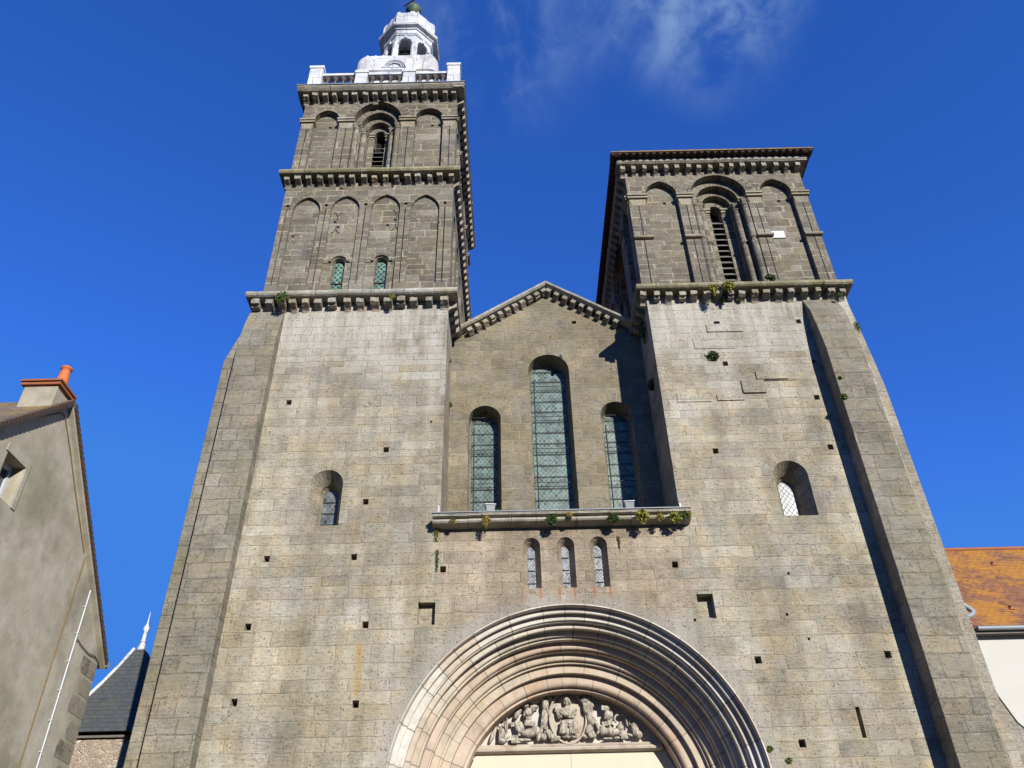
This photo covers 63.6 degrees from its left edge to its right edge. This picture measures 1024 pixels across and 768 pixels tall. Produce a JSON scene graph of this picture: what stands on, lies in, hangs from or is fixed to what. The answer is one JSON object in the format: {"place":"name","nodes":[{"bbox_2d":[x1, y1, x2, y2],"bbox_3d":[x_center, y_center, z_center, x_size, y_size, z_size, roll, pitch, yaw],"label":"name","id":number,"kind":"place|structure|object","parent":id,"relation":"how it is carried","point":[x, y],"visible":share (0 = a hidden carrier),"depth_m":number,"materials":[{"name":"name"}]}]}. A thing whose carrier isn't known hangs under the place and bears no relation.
{"place":"outdoors","nodes":[
{"label":"outdoors","id":0,"kind":"place"},
{"bbox_2d":[0,365,109,767],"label":"gabled house","id":1,"kind":"structure","parent":0,"point":[53,651],"depth_m":14.10,"materials":[{"name":"beige paint"}]},
{"bbox_2d":[0,441,31,510],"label":"window","id":2,"kind":"structure","parent":1,"relation":"in","point":[5,472],"depth_m":13.43,"materials":[{"name":"beige stone"}]},
{"bbox_2d":[68,612,150,767],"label":"slate turret","id":3,"kind":"object","parent":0,"point":[107,724],"visible":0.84,"depth_m":20.04,"materials":[{"name":"stone"}]},
{"bbox_2d":[0,0,1023,690],"label":"sky","id":4,"kind":"structure","parent":0,"point":[145,144],"materials":[{"name":"blue"}]},
{"bbox_2d":[123,0,1023,767],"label":"church","id":5,"kind":"structure","parent":0,"point":[789,588],"depth_m":18.03,"materials":[{"name":"stone"}]},
{"bbox_2d":[276,291,289,303],"bbox_3d":[-5.912,-2.234,21.247,0.372,0.454,0.192,-1,-37,0],"label":"wall plant","id":6,"kind":"object","parent":5,"relation":"attached to","point":[282,297],"depth_m":21.23,"materials":[{"name":"green plant"}]},
{"bbox_2d":[303,470,342,525],"bbox_3d":[-4.131,2.645,18.419,0.750,1.395,0.500,-1,-37,0],"label":"window","id":7,"kind":"structure","parent":5,"relation":"in","point":[325,488],"depth_m":18.56,"materials":[{"name":"stone"}]},
{"bbox_2d":[323,253,352,289],"bbox_3d":[-4.814,-2.966,22.685,0.810,1.515,0.275,-1,-37,0],"label":"window","id":8,"kind":"structure","parent":5,"relation":"in","point":[336,278],"depth_m":22.88,"materials":[{"name":"stone"}]},
{"bbox_2d":[365,253,394,288],"bbox_3d":[-3.639,-2.992,22.686,0.820,1.515,0.275,-1,-37,0],"label":"window","id":9,"kind":"structure","parent":5,"relation":"in","point":[380,270],"depth_m":22.88,"materials":[{"name":"stone"}]},
{"bbox_2d":[400,51,410,54],"bbox_3d":[-4.275,-13.273,33.293,0.456,0.398,0.388,25,-44,-30],"label":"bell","id":10,"kind":"object","parent":5,"relation":"hanging from","point":[405,52],"visible":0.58,"depth_m":33.36,"materials":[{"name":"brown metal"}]},
{"bbox_2d":[433,528,439,541],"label":"wall plant","id":11,"kind":"object","parent":5,"relation":"attached to","point":[436,534],"depth_m":17.59,"materials":[{"name":"yellow plant"}]},
{"bbox_2d":[435,549,439,571],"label":"wall plant","id":12,"kind":"object","parent":5,"relation":"attached to","point":[436,559],"depth_m":17.26,"materials":[{"name":"green plant"}]},
{"bbox_2d":[449,518,455,523],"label":"wall plant","id":13,"kind":"object","parent":5,"relation":"attached to","point":[452,520],"depth_m":17.49,"materials":[{"name":"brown plant"}]},
{"bbox_2d":[467,406,501,510],"bbox_3d":[-0.672,2.214,20.530,0.820,3.800,0.440,-1,-37,0],"label":"tall window","id":14,"kind":"structure","parent":5,"relation":"in","point":[484,438],"depth_m":20.98,"materials":[{"name":"glass"}]},
{"bbox_2d":[481,514,492,528],"bbox_3d":[-0.527,2.897,17.442,0.263,0.353,0.120,-1,-37,0],"label":"wall plant","id":15,"kind":"object","parent":5,"relation":"attached to","point":[486,523],"depth_m":17.43,"materials":[{"name":"yellow plant"}]},
{"bbox_2d":[484,503,495,510],"bbox_3d":[-0.468,2.706,17.796,0.240,0.223,0.170,2,-37,-5],"label":"floodlight","id":16,"kind":"object","parent":5,"relation":"on","point":[490,507],"visible":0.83,"depth_m":17.77,"materials":[{"name":"white plastic"}]},
{"bbox_2d":[523,538,541,587],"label":"slit window","id":17,"kind":"structure","parent":5,"relation":"in","point":[531,546],"depth_m":17.37,"materials":[{"name":"glass"}]},
{"bbox_2d":[546,515,557,525],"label":"wall plant","id":18,"kind":"object","parent":5,"relation":"attached to","point":[552,520],"depth_m":17.45,"materials":[{"name":"green plant"}]},
{"bbox_2d":[528,355,578,509],"bbox_3d":[1.023,1.512,21.033,1.090,5.465,0.440,-1,-37,0],"label":"tall window","id":19,"kind":"structure","parent":5,"relation":"in","point":[554,472],"depth_m":21.38,"materials":[{"name":"glass"}]},
{"bbox_2d":[557,537,576,587],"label":"slit window","id":20,"kind":"structure","parent":5,"relation":"in","point":[565,545],"depth_m":17.36,"materials":[{"name":"glass"}]},
{"bbox_2d":[589,536,610,586],"bbox_3d":[1.826,3.756,17.314,0.370,1.135,0.220,-1,-37,0],"label":"slit window","id":21,"kind":"structure","parent":5,"relation":"in","point":[598,545],"depth_m":17.36,"materials":[{"name":"glass"}]},
{"bbox_2d":[607,513,619,523],"bbox_3d":[2.155,2.824,17.484,0.294,0.270,0.159,-1,-37,0],"label":"wall plant","id":22,"kind":"object","parent":5,"relation":"attached to","point":[613,518],"depth_m":17.46,"materials":[{"name":"green plant"}]},
{"bbox_2d":[600,402,643,507],"bbox_3d":[2.717,2.124,20.546,0.820,3.840,0.440,-1,-37,0],"label":"tall window","id":23,"kind":"structure","parent":5,"relation":"in","point":[623,472],"depth_m":20.99,"materials":[{"name":"glass"}]},
{"bbox_2d":[623,500,634,507],"bbox_3d":[2.531,2.640,17.799,0.240,0.223,0.170,-3,-37,2],"label":"floodlight","id":24,"kind":"object","parent":5,"relation":"on","point":[628,503],"visible":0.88,"depth_m":17.77,"materials":[{"name":"white plastic"}]},
{"bbox_2d":[634,509,649,523],"bbox_3d":[2.755,2.780,17.414,0.340,0.365,0.203,-1,-37,0],"label":"wall plant","id":25,"kind":"object","parent":5,"relation":"attached to","point":[643,515],"depth_m":17.41,"materials":[{"name":"yellow plant"}]},
{"bbox_2d":[638,319,646,343],"bbox_3d":[3.429,-1.385,21.736,0.220,0.822,0.435,-1,-37,0],"label":"wall plant","id":26,"kind":"object","parent":5,"relation":"attached to","point":[642,326],"depth_m":21.73,"materials":[{"name":"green plant"}]},
{"bbox_2d":[647,378,653,391],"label":"wall plant","id":27,"kind":"object","parent":5,"relation":"attached to","point":[650,384],"depth_m":20.79,"materials":[{"name":"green plant"}]},
{"bbox_2d":[656,513,664,521],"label":"wall plant","id":28,"kind":"object","parent":5,"relation":"attached to","point":[659,515],"depth_m":17.44,"materials":[{"name":"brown plant"}]},
{"bbox_2d":[668,511,682,522],"bbox_3d":[3.454,2.803,17.444,0.321,0.315,0.174,9,-38,-14],"label":"wall plant","id":29,"kind":"object","parent":5,"relation":"attached to","point":[675,517],"depth_m":17.41,"materials":[{"name":"yellow plant"}]},
{"bbox_2d":[685,511,691,517],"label":"wall plant","id":30,"kind":"object","parent":5,"relation":"attached to","point":[688,513],"depth_m":17.48,"materials":[{"name":"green plant"}]},
{"bbox_2d":[704,350,719,360],"bbox_3d":[4.957,-0.710,20.421,0.392,0.340,0.192,-1,-37,0],"label":"wall plant","id":31,"kind":"object","parent":5,"relation":"attached to","point":[711,354],"depth_m":20.41,"materials":[{"name":"green plant"}]},
{"bbox_2d":[708,284,718,295],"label":"wall plant","id":32,"kind":"object","parent":5,"relation":"attached to","point":[713,289],"depth_m":21.22,"materials":[{"name":"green plant"}]},
{"bbox_2d":[723,280,734,292],"bbox_3d":[5.609,-2.527,21.290,0.323,0.448,0.195,-1,-37,0],"label":"wall plant","id":33,"kind":"object","parent":5,"relation":"attached to","point":[728,285],"depth_m":21.29,"materials":[{"name":"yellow plant"}]},
{"bbox_2d":[765,274,775,280],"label":"wall plant","id":34,"kind":"object","parent":5,"relation":"attached to","point":[770,277],"depth_m":21.93,"materials":[{"name":"green plant"}]},
{"bbox_2d":[767,745,773,752],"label":"wall plant","id":35,"kind":"object","parent":5,"relation":"attached to","point":[769,749],"depth_m":14.94,"materials":[{"name":"green plant"}]},
{"bbox_2d":[773,461,818,515],"bbox_3d":[6.217,2.436,18.428,0.770,1.385,0.520,-1,-37,0],"label":"window","id":36,"kind":"structure","parent":5,"relation":"in","point":[792,482],"depth_m":18.58,"materials":[{"name":"stone"}]},
{"bbox_2d":[840,393,847,399],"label":"wall plant","id":37,"kind":"object","parent":5,"relation":"attached to","point":[842,395],"depth_m":19.04,"materials":[{"name":"green plant"}]},
{"bbox_2d":[852,321,861,332],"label":"wall plant","id":38,"kind":"object","parent":5,"relation":"attached to","point":[856,325],"depth_m":20.49,"materials":[{"name":"green plant"}]},
{"bbox_2d":[944,546,1023,765],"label":"tiled house","id":39,"kind":"structure","parent":0,"point":[990,582],"depth_m":17.92,"materials":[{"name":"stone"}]}
]}

